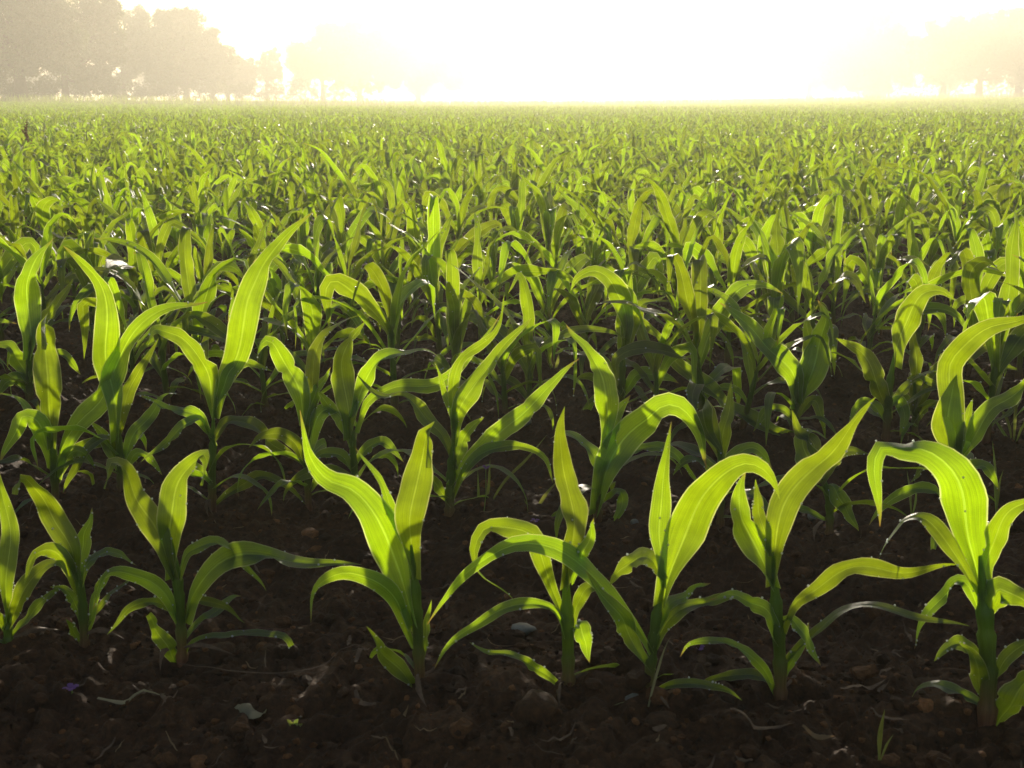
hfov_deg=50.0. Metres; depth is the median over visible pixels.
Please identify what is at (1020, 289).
maize plant
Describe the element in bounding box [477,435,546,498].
grass weed
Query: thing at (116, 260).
maize plant
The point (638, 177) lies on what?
maize plant
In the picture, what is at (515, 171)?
maize plant
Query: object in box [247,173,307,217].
maize plant
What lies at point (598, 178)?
maize plant
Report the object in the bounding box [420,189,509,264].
maize plant
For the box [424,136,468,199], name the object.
maize plant
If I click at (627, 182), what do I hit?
maize plant
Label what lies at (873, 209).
maize plant
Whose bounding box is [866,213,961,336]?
maize plant
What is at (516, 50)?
sky
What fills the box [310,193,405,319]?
maize plant
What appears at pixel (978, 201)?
maize plant
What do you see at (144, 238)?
maize plant
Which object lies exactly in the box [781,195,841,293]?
maize plant
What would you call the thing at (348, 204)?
maize plant
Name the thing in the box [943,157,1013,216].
maize plant
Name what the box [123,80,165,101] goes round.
shrub
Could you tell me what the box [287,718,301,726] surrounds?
grass weed
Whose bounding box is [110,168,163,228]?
maize plant
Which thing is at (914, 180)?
maize plant
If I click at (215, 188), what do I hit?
maize plant
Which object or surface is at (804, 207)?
maize plant
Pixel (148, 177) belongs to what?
maize plant
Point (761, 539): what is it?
maize plant
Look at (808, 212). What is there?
maize plant
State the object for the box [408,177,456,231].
maize plant
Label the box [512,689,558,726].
clod
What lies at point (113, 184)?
maize plant
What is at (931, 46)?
tree
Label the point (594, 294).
maize plant
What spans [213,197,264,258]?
maize plant
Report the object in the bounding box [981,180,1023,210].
maize plant
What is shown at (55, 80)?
tree
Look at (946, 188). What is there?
maize plant
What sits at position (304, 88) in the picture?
shrub
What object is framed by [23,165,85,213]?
maize plant
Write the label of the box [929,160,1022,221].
maize plant
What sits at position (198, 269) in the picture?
maize plant
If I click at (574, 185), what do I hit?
maize plant
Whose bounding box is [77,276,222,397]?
maize plant
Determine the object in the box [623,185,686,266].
maize plant
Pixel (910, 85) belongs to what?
shrub
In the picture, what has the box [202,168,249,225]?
maize plant
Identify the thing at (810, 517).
stone
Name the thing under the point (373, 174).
maize plant
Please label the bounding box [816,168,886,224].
maize plant
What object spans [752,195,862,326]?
maize plant
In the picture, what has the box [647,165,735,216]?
maize plant
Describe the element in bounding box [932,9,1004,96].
tree
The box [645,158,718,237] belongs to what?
maize plant
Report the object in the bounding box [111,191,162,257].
maize plant
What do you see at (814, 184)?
maize plant
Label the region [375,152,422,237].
maize plant
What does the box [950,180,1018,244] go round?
maize plant
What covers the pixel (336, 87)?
shrub
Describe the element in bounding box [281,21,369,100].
tree
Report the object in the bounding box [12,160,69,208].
maize plant
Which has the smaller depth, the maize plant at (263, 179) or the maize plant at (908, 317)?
the maize plant at (908, 317)
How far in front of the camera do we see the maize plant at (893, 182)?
7.71 m
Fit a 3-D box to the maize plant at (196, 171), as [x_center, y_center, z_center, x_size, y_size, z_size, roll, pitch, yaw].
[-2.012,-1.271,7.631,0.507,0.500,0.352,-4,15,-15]
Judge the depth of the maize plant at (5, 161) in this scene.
7.72 m
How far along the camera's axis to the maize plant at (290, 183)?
6.83 m
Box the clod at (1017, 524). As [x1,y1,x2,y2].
[1009,514,1023,531]
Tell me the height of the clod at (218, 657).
0.035 m
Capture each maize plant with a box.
[0,146,29,221]
[0,158,28,195]
[0,169,30,236]
[0,183,8,250]
[0,188,14,216]
[0,193,64,270]
[0,194,23,302]
[0,212,137,343]
[0,219,26,283]
[0,232,62,340]
[0,238,79,410]
[0,265,3,312]
[0,301,206,513]
[0,475,68,643]
[4,187,58,251]
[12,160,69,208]
[12,474,141,647]
[15,215,116,309]
[17,177,103,283]
[17,182,92,250]
[19,159,40,234]
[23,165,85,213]
[23,189,116,237]
[26,193,115,270]
[28,205,137,307]
[29,172,75,245]
[30,246,179,492]
[40,161,111,212]
[43,149,117,235]
[48,202,141,345]
[51,166,97,216]
[53,217,238,353]
[60,168,169,276]
[68,212,185,348]
[75,176,133,215]
[76,162,111,214]
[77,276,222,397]
[91,178,196,313]
[93,250,233,404]
[93,450,360,670]
[96,226,287,412]
[104,187,217,302]
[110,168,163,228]
[111,162,136,201]
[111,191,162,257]
[112,195,200,250]
[126,189,188,226]
[128,171,222,262]
[129,165,153,205]
[129,177,189,209]
[133,227,258,356]
[134,166,192,224]
[138,212,312,516]
[143,289,336,413]
[146,162,240,226]
[152,182,217,220]
[153,161,187,230]
[157,181,232,269]
[158,185,195,272]
[161,174,252,226]
[180,144,241,217]
[180,174,251,260]
[184,164,246,225]
[186,161,252,241]
[191,203,219,306]
[198,186,277,282]
[199,199,302,266]
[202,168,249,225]
[203,218,314,350]
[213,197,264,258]
[214,145,283,213]
[217,258,304,349]
[219,177,283,244]
[220,164,276,226]
[227,158,265,200]
[232,218,291,315]
[236,198,318,263]
[238,311,371,510]
[240,155,342,236]
[243,158,307,242]
[245,168,309,213]
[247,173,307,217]
[253,203,420,349]
[256,249,387,408]
[260,213,380,345]
[261,206,338,305]
[262,168,305,226]
[262,186,319,262]
[263,170,302,214]
[266,144,336,241]
[279,169,336,267]
[280,167,371,242]
[283,317,498,515]
[289,148,322,196]
[292,228,466,416]
[294,154,336,218]
[294,159,366,273]
[295,175,334,220]
[300,411,434,706]
[303,230,365,316]
[304,143,394,262]
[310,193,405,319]
[314,147,371,218]
[316,152,363,233]
[332,191,381,280]
[337,151,377,225]
[340,156,385,222]
[344,175,374,216]
[344,188,408,280]
[344,235,444,357]
[345,194,403,237]
[347,197,411,312]
[350,175,385,228]
[353,158,424,267]
[355,293,577,516]
[363,151,415,208]
[366,197,427,317]
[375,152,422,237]
[379,167,421,232]
[383,198,444,245]
[385,194,462,354]
[387,206,508,328]
[394,172,455,228]
[398,174,509,289]
[399,148,421,189]
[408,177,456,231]
[411,169,473,223]
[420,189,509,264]
[421,213,584,363]
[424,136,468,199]
[424,171,465,244]
[425,248,498,419]
[426,202,500,256]
[428,421,779,708]
[434,407,618,705]
[439,164,474,236]
[445,206,528,283]
[450,161,517,231]
[450,263,627,428]
[458,156,486,219]
[458,169,511,221]
[459,231,521,316]
[460,288,559,414]
[466,159,500,236]
[483,160,522,222]
[485,155,530,229]
[485,171,541,289]
[486,202,587,323]
[487,152,571,264]
[490,188,557,248]
[493,265,689,413]
[494,237,649,364]
[495,151,571,210]
[496,169,551,203]
[500,162,557,231]
[517,173,583,292]
[520,144,582,214]
[524,203,583,257]
[525,180,581,248]
[526,175,600,248]
[527,191,609,287]
[533,198,625,322]
[542,257,677,374]
[550,171,628,223]
[550,183,716,323]
[550,325,706,537]
[559,191,627,269]
[571,168,604,196]
[579,222,670,360]
[582,171,620,222]
[582,191,644,266]
[584,146,626,220]
[587,181,659,251]
[588,189,671,287]
[596,253,782,440]
[601,284,718,427]
[602,164,630,196]
[603,216,735,365]
[606,145,650,219]
[606,170,651,206]
[607,188,635,243]
[607,201,705,287]
[611,173,660,229]
[614,172,658,203]
[619,195,695,244]
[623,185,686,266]
[627,178,726,318]
[634,183,721,268]
[636,171,677,215]
[636,193,712,286]
[641,158,679,226]
[642,166,703,243]
[644,301,835,442]
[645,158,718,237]
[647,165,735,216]
[652,188,734,308]
[653,211,817,364]
[654,380,771,528]
[677,208,782,286]
[678,168,734,224]
[680,397,967,700]
[688,287,833,429]
[689,166,747,241]
[689,214,787,319]
[692,151,737,195]
[692,209,815,285]
[713,177,768,218]
[715,174,766,245]
[715,180,808,367]
[718,184,762,239]
[720,146,809,201]
[720,165,741,223]
[720,205,798,289]
[722,186,814,231]
[723,179,783,278]
[724,193,854,261]
[735,187,790,225]
[736,165,809,213]
[748,238,865,376]
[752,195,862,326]
[758,410,927,541]
[761,152,825,213]
[765,169,784,197]
[779,135,836,202]
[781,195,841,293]
[782,192,885,324]
[785,175,843,249]
[791,200,843,271]
[794,219,881,297]
[800,155,845,196]
[807,190,876,267]
[816,157,849,235]
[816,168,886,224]
[820,189,939,302]
[821,158,909,236]
[821,165,884,256]
[825,186,847,236]
[831,283,954,441]
[840,180,905,232]
[841,234,1005,354]
[841,252,959,367]
[843,155,889,201]
[843,178,922,269]
[845,181,929,256]
[856,157,903,214]
[863,223,935,334]
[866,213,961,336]
[867,159,905,228]
[867,440,1023,726]
[869,315,1023,549]
[878,183,934,254]
[880,188,923,276]
[881,150,967,222]
[887,187,980,260]
[892,332,1015,442]
[894,160,939,238]
[894,179,973,237]
[895,208,956,301]
[900,172,973,254]
[903,173,949,200]
[907,168,1000,294]
[910,211,1023,444]
[913,191,1018,272]
[917,164,1001,251]
[921,173,976,214]
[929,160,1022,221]
[935,228,1019,375]
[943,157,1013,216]
[943,185,1017,263]
[946,204,1023,277]
[950,152,986,207]
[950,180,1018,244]
[951,221,1023,381]
[954,166,1020,210]
[957,187,1022,293]
[960,230,1021,314]
[964,182,1023,256]
[966,153,1018,206]
[966,169,987,218]
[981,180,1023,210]
[987,183,1019,245]
[997,169,1023,209]
[997,247,1004,291]
[999,159,1023,205]
[999,255,1023,420]
[1005,215,1023,250]
[1017,275,1022,313]
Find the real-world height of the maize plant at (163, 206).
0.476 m
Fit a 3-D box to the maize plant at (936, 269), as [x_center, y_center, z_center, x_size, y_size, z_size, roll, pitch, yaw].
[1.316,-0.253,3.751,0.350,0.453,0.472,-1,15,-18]
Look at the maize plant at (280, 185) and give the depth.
8.28 m
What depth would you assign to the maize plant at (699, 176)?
7.19 m
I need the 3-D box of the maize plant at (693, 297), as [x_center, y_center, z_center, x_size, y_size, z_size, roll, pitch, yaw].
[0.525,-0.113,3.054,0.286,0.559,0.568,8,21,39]
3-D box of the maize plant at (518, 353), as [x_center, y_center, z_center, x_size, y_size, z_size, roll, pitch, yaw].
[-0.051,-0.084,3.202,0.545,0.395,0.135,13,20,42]
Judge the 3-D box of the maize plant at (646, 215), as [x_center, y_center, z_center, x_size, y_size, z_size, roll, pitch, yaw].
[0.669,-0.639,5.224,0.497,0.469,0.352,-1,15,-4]
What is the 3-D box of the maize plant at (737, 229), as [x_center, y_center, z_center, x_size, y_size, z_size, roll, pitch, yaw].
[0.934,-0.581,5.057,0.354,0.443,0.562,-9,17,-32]
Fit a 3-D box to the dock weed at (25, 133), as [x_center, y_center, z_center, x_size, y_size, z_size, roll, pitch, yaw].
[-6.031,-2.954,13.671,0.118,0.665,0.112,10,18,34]
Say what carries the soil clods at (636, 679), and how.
on the ground at (352, 750)
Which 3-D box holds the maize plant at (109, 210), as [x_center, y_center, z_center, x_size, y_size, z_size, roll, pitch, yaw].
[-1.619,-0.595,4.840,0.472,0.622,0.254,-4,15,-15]
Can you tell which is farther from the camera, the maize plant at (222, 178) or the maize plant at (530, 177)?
the maize plant at (530, 177)
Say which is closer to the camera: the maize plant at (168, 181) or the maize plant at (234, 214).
the maize plant at (234, 214)
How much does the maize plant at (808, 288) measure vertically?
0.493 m
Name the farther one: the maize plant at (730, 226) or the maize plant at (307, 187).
the maize plant at (307, 187)
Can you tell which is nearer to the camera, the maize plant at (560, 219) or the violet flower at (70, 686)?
the violet flower at (70, 686)
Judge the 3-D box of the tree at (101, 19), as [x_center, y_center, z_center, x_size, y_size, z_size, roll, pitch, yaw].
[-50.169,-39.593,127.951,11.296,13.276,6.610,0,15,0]
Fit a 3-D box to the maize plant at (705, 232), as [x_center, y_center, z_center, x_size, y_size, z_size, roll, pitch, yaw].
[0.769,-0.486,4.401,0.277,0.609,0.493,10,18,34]
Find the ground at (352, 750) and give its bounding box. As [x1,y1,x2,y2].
[0,98,1023,767]
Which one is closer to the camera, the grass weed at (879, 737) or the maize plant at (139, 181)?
the grass weed at (879, 737)
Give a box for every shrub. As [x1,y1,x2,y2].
[0,79,36,99]
[28,75,64,99]
[56,76,101,101]
[86,77,132,99]
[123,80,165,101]
[149,77,191,99]
[187,79,230,100]
[224,81,261,101]
[254,81,294,101]
[279,78,326,101]
[311,78,358,102]
[346,78,392,102]
[886,73,933,96]
[925,82,964,96]
[953,78,1001,94]
[984,76,1014,95]
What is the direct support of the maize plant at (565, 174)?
on the ground at (352, 750)
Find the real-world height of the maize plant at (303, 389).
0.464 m
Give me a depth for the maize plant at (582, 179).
6.57 m
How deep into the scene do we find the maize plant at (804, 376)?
2.99 m
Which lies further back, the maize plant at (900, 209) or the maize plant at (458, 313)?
the maize plant at (900, 209)
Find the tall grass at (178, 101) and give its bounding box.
[0,92,1023,105]
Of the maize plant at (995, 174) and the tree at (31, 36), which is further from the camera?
the tree at (31, 36)
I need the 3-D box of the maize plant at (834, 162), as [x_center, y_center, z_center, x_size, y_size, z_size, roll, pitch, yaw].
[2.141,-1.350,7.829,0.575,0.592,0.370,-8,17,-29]
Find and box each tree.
[0,0,92,98]
[0,71,38,98]
[35,72,73,100]
[40,0,128,99]
[74,73,132,98]
[114,3,151,100]
[133,4,242,101]
[133,72,182,100]
[195,81,225,96]
[205,55,258,100]
[254,46,284,98]
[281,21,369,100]
[332,18,404,101]
[379,35,470,101]
[809,0,924,97]
[904,13,965,97]
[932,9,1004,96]
[977,6,1023,96]
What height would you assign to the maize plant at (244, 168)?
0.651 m
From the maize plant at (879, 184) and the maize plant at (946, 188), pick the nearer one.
the maize plant at (879, 184)
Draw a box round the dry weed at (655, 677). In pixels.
[615,640,668,706]
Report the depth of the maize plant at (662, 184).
7.24 m
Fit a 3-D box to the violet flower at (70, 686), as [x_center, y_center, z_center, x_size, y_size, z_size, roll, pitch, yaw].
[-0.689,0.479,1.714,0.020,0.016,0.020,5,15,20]
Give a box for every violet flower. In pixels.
[62,683,78,693]
[481,465,488,510]
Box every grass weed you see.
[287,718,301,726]
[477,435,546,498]
[524,483,554,503]
[544,350,573,369]
[877,710,892,760]
[907,473,916,513]
[992,441,1002,512]
[994,384,1023,440]
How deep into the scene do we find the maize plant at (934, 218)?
5.65 m
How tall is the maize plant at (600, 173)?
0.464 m
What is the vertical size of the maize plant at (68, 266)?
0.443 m
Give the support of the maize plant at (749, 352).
on the ground at (352, 750)
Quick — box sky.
[1,0,1023,100]
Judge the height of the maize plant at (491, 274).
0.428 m
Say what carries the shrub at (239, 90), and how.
on the ground at (352, 750)
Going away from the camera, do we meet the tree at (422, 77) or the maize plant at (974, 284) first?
the maize plant at (974, 284)
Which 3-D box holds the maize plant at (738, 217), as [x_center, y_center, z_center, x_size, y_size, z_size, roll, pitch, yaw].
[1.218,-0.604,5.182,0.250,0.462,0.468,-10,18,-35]
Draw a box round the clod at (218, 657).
[201,641,234,664]
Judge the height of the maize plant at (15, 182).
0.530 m
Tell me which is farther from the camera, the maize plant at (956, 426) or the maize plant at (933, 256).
the maize plant at (933, 256)
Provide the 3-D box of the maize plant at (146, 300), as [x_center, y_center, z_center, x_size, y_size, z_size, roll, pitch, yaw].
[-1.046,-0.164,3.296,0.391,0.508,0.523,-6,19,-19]
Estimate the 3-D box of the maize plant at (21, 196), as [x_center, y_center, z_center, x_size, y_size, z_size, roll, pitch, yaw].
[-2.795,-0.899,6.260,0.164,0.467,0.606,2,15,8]
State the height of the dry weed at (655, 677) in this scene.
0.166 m
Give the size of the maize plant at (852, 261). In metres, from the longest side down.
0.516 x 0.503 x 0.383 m
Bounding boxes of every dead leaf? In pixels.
[97,689,159,704]
[234,703,266,718]
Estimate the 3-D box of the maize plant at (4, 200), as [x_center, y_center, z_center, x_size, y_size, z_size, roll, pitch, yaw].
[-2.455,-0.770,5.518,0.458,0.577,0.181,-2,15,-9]
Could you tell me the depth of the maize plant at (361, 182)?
7.70 m
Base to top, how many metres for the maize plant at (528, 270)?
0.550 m
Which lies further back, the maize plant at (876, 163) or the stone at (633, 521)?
the maize plant at (876, 163)
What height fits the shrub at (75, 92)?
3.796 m
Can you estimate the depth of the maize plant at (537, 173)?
7.33 m
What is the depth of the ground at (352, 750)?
2.12 m
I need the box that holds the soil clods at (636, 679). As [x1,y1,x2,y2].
[0,243,1023,767]
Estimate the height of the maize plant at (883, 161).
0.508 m
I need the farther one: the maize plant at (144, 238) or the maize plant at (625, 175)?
the maize plant at (625, 175)
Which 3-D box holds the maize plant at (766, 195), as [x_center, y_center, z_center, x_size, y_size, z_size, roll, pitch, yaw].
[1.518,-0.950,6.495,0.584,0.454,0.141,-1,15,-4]
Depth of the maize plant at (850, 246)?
5.06 m
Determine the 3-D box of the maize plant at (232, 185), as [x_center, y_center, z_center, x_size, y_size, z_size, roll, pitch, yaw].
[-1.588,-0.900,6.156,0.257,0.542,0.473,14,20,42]
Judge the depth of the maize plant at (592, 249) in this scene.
4.49 m
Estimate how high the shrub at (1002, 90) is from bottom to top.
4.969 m
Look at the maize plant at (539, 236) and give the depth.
6.67 m
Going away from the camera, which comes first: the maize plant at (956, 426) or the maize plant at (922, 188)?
the maize plant at (956, 426)
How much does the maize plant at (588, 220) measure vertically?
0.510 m
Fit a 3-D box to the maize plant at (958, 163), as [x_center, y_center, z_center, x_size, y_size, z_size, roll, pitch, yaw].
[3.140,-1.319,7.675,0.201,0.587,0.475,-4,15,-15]
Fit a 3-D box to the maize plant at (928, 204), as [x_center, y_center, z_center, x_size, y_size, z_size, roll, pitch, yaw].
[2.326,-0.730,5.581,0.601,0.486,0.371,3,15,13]
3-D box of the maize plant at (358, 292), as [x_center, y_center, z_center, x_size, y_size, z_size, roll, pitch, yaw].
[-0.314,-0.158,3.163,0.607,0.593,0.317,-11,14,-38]
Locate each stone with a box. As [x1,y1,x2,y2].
[511,623,536,634]
[625,693,637,699]
[630,519,638,523]
[807,514,815,520]
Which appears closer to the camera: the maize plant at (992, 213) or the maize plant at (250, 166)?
the maize plant at (992, 213)
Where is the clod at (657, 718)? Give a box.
[645,710,678,732]
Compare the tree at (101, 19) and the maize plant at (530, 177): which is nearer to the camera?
the maize plant at (530, 177)
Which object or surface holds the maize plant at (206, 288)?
on the ground at (352, 750)
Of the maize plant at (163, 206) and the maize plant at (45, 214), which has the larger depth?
the maize plant at (163, 206)
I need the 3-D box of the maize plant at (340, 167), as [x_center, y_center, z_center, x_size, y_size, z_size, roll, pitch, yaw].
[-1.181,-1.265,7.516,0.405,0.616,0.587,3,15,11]
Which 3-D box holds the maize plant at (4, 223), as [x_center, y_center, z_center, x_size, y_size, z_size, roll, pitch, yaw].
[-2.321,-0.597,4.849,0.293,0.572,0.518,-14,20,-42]
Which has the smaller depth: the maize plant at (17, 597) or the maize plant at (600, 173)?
the maize plant at (17, 597)
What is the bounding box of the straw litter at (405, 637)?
[37,309,1011,758]
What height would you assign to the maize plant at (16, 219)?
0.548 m
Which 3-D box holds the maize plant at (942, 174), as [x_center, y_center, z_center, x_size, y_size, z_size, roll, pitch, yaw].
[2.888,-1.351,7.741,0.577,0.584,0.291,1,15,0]
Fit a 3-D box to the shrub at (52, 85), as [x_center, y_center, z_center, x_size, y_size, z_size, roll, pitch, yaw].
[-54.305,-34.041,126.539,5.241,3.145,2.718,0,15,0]
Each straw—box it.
[179,644,373,673]
[730,708,793,729]
[802,724,833,739]
[840,680,883,689]
[871,707,908,719]
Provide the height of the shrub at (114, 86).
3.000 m
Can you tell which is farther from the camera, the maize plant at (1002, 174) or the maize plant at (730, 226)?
the maize plant at (1002, 174)
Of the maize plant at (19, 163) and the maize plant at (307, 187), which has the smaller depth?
the maize plant at (307, 187)
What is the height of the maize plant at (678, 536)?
0.475 m
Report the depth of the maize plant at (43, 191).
6.92 m
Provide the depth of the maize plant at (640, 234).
5.13 m
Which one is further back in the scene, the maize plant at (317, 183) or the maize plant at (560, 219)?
the maize plant at (317, 183)
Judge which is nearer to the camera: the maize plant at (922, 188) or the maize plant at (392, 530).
the maize plant at (392, 530)
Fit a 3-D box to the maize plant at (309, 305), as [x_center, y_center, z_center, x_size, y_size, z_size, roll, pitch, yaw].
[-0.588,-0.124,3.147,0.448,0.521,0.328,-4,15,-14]
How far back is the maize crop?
15.99 m
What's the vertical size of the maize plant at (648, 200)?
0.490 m
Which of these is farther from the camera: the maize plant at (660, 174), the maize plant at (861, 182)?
the maize plant at (660, 174)
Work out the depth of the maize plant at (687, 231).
4.41 m
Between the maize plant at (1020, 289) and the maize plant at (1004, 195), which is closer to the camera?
the maize plant at (1020, 289)
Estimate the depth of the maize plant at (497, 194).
8.13 m
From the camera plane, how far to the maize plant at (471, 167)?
8.13 m
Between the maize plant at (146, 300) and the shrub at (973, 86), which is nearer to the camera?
the maize plant at (146, 300)
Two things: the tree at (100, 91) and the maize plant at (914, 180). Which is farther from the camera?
the tree at (100, 91)
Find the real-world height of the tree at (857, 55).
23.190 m
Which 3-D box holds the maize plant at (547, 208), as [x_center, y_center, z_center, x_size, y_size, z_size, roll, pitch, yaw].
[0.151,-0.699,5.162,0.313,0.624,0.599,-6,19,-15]
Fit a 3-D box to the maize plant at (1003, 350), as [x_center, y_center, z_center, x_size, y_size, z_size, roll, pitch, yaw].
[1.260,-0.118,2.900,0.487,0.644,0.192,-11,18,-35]
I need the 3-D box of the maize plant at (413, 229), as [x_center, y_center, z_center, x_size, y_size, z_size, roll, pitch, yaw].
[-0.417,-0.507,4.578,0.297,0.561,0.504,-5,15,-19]
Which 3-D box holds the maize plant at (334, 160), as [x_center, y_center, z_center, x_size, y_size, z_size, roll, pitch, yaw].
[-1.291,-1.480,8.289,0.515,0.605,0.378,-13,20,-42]
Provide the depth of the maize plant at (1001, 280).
4.93 m
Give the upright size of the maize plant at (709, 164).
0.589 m
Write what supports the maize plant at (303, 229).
on the ground at (352, 750)
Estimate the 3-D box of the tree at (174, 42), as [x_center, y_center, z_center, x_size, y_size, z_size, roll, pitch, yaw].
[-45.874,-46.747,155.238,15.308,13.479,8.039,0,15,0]
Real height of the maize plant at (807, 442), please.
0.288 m
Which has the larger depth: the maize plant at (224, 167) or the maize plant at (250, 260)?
the maize plant at (224, 167)
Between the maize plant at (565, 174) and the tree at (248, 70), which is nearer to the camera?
the maize plant at (565, 174)
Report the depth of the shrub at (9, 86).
120.28 m
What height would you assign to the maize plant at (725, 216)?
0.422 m
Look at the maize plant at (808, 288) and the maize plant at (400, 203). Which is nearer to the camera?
the maize plant at (808, 288)
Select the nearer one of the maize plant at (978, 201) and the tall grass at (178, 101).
the maize plant at (978, 201)
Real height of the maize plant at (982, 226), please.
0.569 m
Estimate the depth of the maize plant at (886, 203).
5.05 m
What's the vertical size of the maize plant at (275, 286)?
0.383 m
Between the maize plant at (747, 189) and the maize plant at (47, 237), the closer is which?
the maize plant at (47, 237)
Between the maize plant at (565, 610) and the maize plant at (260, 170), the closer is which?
the maize plant at (565, 610)
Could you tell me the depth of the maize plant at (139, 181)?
7.70 m
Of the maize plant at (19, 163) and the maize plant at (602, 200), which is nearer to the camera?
the maize plant at (602, 200)
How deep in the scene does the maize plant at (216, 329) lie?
3.17 m
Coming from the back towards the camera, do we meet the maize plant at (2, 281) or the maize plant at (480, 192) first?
the maize plant at (480, 192)
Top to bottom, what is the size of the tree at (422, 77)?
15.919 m
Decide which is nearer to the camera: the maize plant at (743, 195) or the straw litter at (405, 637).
the straw litter at (405, 637)
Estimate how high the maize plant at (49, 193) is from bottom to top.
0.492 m
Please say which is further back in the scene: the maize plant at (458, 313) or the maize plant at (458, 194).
the maize plant at (458, 194)
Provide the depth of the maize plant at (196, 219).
5.42 m
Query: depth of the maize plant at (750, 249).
4.39 m
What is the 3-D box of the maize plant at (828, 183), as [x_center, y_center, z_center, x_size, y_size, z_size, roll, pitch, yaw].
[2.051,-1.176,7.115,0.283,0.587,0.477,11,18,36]
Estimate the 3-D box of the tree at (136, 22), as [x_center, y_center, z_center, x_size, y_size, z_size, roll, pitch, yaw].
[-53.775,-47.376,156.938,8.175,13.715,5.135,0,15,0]
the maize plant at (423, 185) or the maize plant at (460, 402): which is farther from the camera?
the maize plant at (423, 185)
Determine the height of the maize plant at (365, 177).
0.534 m
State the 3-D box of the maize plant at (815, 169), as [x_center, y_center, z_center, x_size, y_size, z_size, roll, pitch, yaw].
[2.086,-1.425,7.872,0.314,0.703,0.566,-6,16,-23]
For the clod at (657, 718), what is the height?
0.024 m
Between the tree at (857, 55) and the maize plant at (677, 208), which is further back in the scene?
the tree at (857, 55)
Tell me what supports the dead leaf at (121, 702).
on the ground at (352, 750)
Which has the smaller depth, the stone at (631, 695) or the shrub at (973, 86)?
the stone at (631, 695)
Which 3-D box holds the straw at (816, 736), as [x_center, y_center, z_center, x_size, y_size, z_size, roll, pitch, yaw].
[0.439,0.500,1.573,0.047,0.018,0.008,4,15,14]
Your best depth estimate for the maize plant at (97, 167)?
6.93 m
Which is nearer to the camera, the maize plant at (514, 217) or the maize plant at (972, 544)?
the maize plant at (972, 544)
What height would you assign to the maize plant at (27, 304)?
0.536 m
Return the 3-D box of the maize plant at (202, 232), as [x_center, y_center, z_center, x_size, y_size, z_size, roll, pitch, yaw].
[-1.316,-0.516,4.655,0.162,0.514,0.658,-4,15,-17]
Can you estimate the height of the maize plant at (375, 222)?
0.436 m
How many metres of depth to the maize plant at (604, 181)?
7.89 m
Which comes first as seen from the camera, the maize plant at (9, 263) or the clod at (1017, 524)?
the clod at (1017, 524)
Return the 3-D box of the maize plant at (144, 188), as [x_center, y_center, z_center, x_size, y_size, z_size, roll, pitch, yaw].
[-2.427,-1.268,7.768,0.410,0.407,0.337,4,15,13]
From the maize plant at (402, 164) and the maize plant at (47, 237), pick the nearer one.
the maize plant at (47, 237)
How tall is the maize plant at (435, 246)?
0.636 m
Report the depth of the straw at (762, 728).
1.58 m
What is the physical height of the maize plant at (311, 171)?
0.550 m
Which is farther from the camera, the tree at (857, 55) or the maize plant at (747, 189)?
the tree at (857, 55)
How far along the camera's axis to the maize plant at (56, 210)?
5.48 m
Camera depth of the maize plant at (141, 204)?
6.18 m
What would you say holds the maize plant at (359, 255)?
on the ground at (352, 750)
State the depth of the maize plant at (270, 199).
6.79 m
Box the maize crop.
[0,96,1023,370]
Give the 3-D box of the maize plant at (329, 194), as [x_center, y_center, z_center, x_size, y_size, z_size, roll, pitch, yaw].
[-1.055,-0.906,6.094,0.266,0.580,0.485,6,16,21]
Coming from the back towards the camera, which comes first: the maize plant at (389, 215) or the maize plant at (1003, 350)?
the maize plant at (389, 215)
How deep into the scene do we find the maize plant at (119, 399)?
2.53 m
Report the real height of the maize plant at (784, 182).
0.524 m
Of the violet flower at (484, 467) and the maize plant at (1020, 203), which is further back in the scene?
the maize plant at (1020, 203)
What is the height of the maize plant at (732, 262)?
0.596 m
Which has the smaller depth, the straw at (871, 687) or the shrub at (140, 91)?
the straw at (871, 687)
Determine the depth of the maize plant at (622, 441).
2.37 m
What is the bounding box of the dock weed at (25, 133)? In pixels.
[20,122,32,171]
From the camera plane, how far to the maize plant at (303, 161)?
8.21 m
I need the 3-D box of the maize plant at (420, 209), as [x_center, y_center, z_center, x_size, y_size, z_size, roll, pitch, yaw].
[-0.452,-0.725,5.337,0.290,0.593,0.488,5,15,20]
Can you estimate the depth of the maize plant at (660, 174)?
7.88 m
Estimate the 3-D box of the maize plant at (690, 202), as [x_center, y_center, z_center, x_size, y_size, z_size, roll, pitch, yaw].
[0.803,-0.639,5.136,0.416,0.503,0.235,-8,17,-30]
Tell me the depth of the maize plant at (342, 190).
6.83 m
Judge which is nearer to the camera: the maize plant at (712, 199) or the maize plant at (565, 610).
the maize plant at (565, 610)
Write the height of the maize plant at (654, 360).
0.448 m
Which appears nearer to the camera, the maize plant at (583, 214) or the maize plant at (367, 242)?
the maize plant at (367, 242)
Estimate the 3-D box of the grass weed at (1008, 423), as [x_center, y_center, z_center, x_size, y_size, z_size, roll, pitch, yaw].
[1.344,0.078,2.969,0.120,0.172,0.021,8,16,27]
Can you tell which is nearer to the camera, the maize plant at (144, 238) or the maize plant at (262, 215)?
the maize plant at (144, 238)
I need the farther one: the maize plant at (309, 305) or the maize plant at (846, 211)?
the maize plant at (846, 211)
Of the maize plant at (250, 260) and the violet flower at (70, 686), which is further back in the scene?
the maize plant at (250, 260)
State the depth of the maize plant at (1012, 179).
7.62 m
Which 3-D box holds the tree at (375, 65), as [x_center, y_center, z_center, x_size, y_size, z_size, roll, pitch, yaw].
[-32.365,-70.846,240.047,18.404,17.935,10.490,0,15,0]
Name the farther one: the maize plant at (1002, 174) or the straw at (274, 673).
the maize plant at (1002, 174)
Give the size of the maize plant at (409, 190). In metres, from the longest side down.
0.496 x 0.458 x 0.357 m
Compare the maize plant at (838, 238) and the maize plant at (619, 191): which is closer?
the maize plant at (838, 238)

